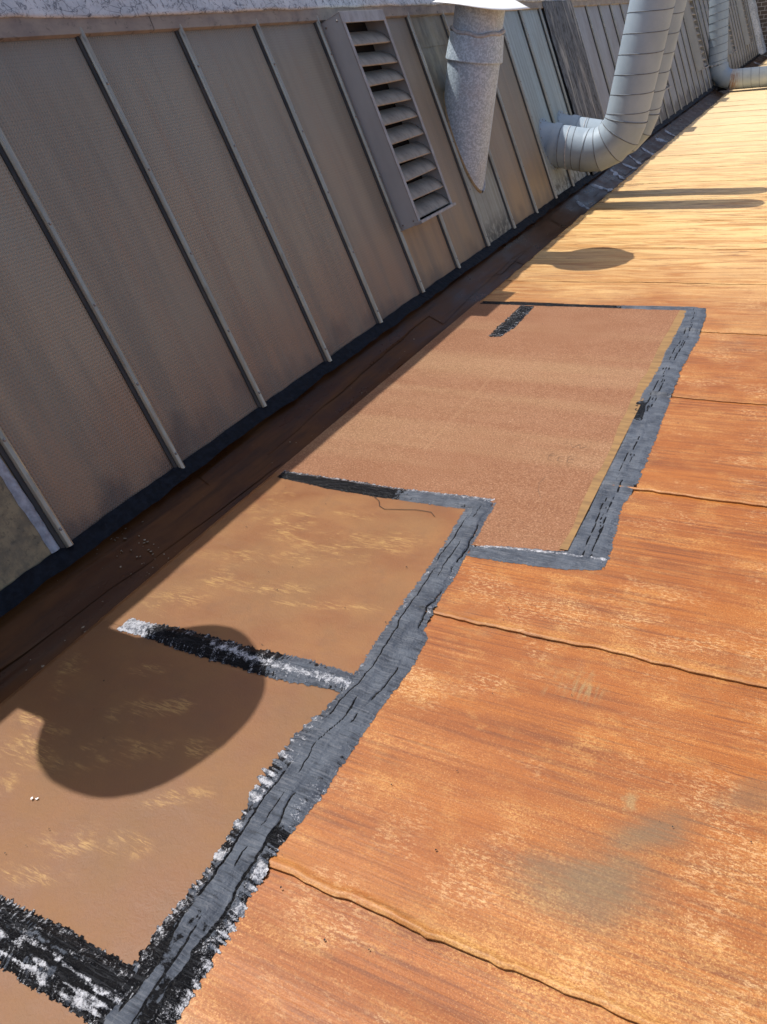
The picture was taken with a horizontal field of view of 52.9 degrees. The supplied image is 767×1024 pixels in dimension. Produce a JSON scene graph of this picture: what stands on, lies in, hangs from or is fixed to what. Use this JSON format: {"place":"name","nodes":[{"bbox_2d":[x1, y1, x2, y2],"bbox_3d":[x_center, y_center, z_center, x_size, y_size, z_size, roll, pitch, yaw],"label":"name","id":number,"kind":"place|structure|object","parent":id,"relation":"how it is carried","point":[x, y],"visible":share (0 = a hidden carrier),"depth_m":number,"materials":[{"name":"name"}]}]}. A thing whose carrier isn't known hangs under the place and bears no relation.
{"place":"outdoors","nodes":[
{"label":"outdoors","id":0,"kind":"place"},
{"bbox_2d":[0,55,766,702],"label":"gutter","id":1,"kind":"object","parent":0,"point":[44,623],"visible":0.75,"depth_m":3.36,"materials":[{"name":"metal"}]},
{"bbox_2d":[25,244,533,670],"bbox_3d":[0.216,-1.087,4.657,0.243,0.064,7.346,19,38,19],"label":"gutter debris","id":2,"kind":"object","parent":1,"relation":"on","point":[140,556],"visible":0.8,"depth_m":2.83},
{"bbox_2d":[0,0,760,616],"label":"glazed wall","id":3,"kind":"structure","parent":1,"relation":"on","point":[210,250],"depth_m":3.44,"materials":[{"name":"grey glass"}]},
{"bbox_2d":[0,0,563,17],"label":"ridge flashing","id":4,"kind":"object","parent":3,"relation":"attached to","point":[73,8],"visible":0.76,"depth_m":3.38,"materials":[{"name":"grey metal"}]},
{"bbox_2d":[321,9,455,230],"bbox_3d":[0.060,-2.435,4.810,0.162,1.225,0.562,-10,25,35],"label":"louvre vent","id":5,"kind":"object","parent":3,"relation":"on","point":[374,76],"visible":1,"depth_m":4.76,"materials":[{"name":"grey metal"}]},
{"bbox_2d":[433,0,528,192],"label":"vent pipe","id":6,"kind":"object","parent":3,"relation":"attached to","point":[474,54],"visible":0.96,"depth_m":5.42,"materials":[{"name":"white metal"}]},
{"bbox_2d":[542,0,603,174],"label":"glazed wall panel","id":7,"kind":"object","parent":3,"relation":"attached to","point":[571,52],"visible":0.66,"depth_m":8.14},
{"bbox_2d":[539,0,675,171],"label":"spiral duct","id":8,"kind":"object","parent":3,"relation":"attached to","point":[613,138],"visible":0.99,"depth_m":6.74,"materials":[{"name":"metal"}]},
{"bbox_2d":[557,0,686,154],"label":"spiral duct","id":9,"kind":"object","parent":3,"relation":"attached to","point":[665,65],"visible":0.3,"depth_m":7.14,"materials":[{"name":"metal"}]},
{"bbox_2d":[665,80,671,89],"bbox_3d":[3.869,-6.712,11.138,0.162,1.225,0.562,-10,25,35],"label":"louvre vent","id":10,"kind":"object","parent":3,"relation":"on","point":[668,86],"visible":0.05,"depth_m":11.46,"materials":[{"name":"grey metal"}]},
{"bbox_2d":[684,0,709,70],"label":"louvre vent","id":11,"kind":"object","parent":3,"relation":"on","point":[695,36],"visible":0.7,"depth_m":14.21,"materials":[{"name":"grey metal"}]},
{"bbox_2d":[728,21,735,54],"bbox_3d":[7.950,-11.293,17.918,0.162,1.225,0.562,-10,25,35],"label":"louvre vent","id":12,"kind":"object","parent":3,"relation":"on","point":[731,47],"visible":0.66,"depth_m":17.92,"materials":[{"name":"grey metal"}]},
{"bbox_2d":[736,0,752,44],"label":"louvre vent","id":13,"kind":"object","parent":3,"relation":"on","point":[744,21],"visible":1,"depth_m":20.95,"materials":[{"name":"grey metal"}]},
{"bbox_2d":[748,0,764,54],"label":"end board","id":14,"kind":"object","parent":3,"relation":"attached to","point":[760,46],"visible":1,"depth_m":23.54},
{"bbox_2d":[754,0,766,51],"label":"end board","id":15,"kind":"object","parent":3,"relation":"attached to","point":[762,37],"visible":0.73,"depth_m":24.05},
{"bbox_2d":[576,201,589,208],"bbox_3d":[1.932,-2.983,7.497,0.094,0.039,0.184,-12,39,-22],"label":"sealant smear","id":16,"kind":"object","parent":1,"relation":"on","point":[580,204],"visible":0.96,"depth_m":7.48},
{"bbox_2d":[591,184,612,191],"bbox_3d":[2.316,-3.418,8.125,0.302,0.056,0.140,-6,37,-15],"label":"sealant smear","id":17,"kind":"object","parent":1,"relation":"on","point":[603,188],"visible":0.96,"depth_m":8.12},
{"bbox_2d":[610,168,624,178],"bbox_3d":[2.633,-3.820,8.710,0.139,0.062,0.260,-5,37,-13],"label":"sealant smear","id":18,"kind":"object","parent":1,"relation":"on","point":[616,173],"visible":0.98,"depth_m":8.69},
{"bbox_2d":[176,59,766,1023],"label":"roof","id":19,"kind":"structure","parent":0,"point":[578,799],"depth_m":1.85,"materials":[{"name":"orange wood"}]},
{"bbox_2d":[0,961,87,1023],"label":"felt patch","id":20,"kind":"object","parent":19,"relation":"on","point":[20,1003],"visible":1,"depth_m":1.48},
{"bbox_2d":[0,895,137,1023],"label":"sealant band","id":21,"kind":"object","parent":19,"relation":"on","point":[80,976],"visible":1,"depth_m":1.54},
{"bbox_2d":[0,620,339,964],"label":"felt patch","id":22,"kind":"object","parent":19,"relation":"on","point":[117,857],"visible":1,"depth_m":1.96,"materials":[{"name":"brown"}]},
{"bbox_2d":[117,618,354,691],"bbox_3d":[-0.464,0.417,2.316,0.850,0.014,0.114,10,35,26],"label":"sealant band","id":23,"kind":"object","parent":22,"relation":"on","point":[283,667],"visible":1,"depth_m":2.28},
{"bbox_2d":[100,472,465,674],"bbox_3d":[-0.269,0.185,2.725,0.973,0.057,1.045,9,35,26],"label":"felt patch","id":24,"kind":"object","parent":19,"relation":"on","point":[341,577],"visible":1,"depth_m":2.65,"materials":[{"name":"brown"}]},
{"bbox_2d":[373,496,434,516],"bbox_3d":[0.073,-0.022,2.940,0.296,0.004,0.079,10,35,26],"label":"black thread","id":25,"kind":"object","parent":24,"relation":"on","point":[405,509],"visible":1,"depth_m":2.92},
{"bbox_2d":[91,501,495,1023],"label":"sealant band","id":26,"kind":"object","parent":19,"relation":"on","point":[174,962],"visible":1,"depth_m":1.81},
{"bbox_2d":[4,313,765,1020],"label":"roof grit","id":27,"kind":"object","parent":19,"relation":"on","point":[384,695],"visible":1,"depth_m":1.85,"materials":[{"name":"brown"}]},
{"bbox_2d":[276,302,685,550],"bbox_3d":[0.608,-0.597,3.842,1.328,0.058,2.718,9,35,26],"label":"felt patch","id":28,"kind":"object","parent":19,"relation":"on","point":[452,408],"visible":1,"depth_m":3.56,"materials":[{"name":"brown fabric"}]},
{"bbox_2d":[277,470,494,508],"bbox_3d":[-0.023,-0.095,3.079,0.942,0.012,0.122,9,35,26],"label":"sealant band","id":29,"kind":"object","parent":28,"relation":"on","point":[423,496],"visible":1,"depth_m":3.04,"materials":[{"name":"grey rubber"}]},
{"bbox_2d":[488,305,533,336],"bbox_3d":[0.788,-1.170,4.703,0.120,0.010,0.606,9,34,26],"label":"sealant band","id":30,"kind":"object","parent":28,"relation":"on","point":[517,316],"visible":1,"depth_m":4.68,"materials":[{"name":"black rubber"}]},
{"bbox_2d":[566,308,705,564],"bbox_3d":[1.241,-0.526,3.529,0.185,0.025,2.732,10,35,26],"label":"sealant band","id":31,"kind":"object","parent":28,"relation":"on","point":[596,532],"visible":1,"depth_m":3.12,"materials":[{"name":"grey rubber"}]},
{"bbox_2d":[467,545,606,570],"bbox_3d":[0.507,0.143,2.576,0.455,0.012,0.140,9,35,26],"label":"sealant band","id":32,"kind":"object","parent":19,"relation":"on","point":[565,560],"visible":1,"depth_m":2.56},
{"bbox_2d":[480,301,697,309],"bbox_3d":[1.246,-1.290,4.809,1.356,0.013,0.084,9,35,26],"label":"sealant band","id":33,"kind":"object","parent":19,"relation":"on","point":[595,306],"visible":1,"depth_m":4.78,"materials":[{"name":"grey rubber"}]},
{"bbox_2d":[708,0,766,90],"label":"elbow duct","id":34,"kind":"object","parent":19,"relation":"on","point":[724,76],"visible":1,"depth_m":15.37,"materials":[{"name":"grey metal"}]},
{"bbox_2d":[756,0,766,63],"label":"end wall","id":35,"kind":"structure","parent":0,"point":[762,8],"depth_m":24.41,"materials":[{"name":"brick"}]}
]}

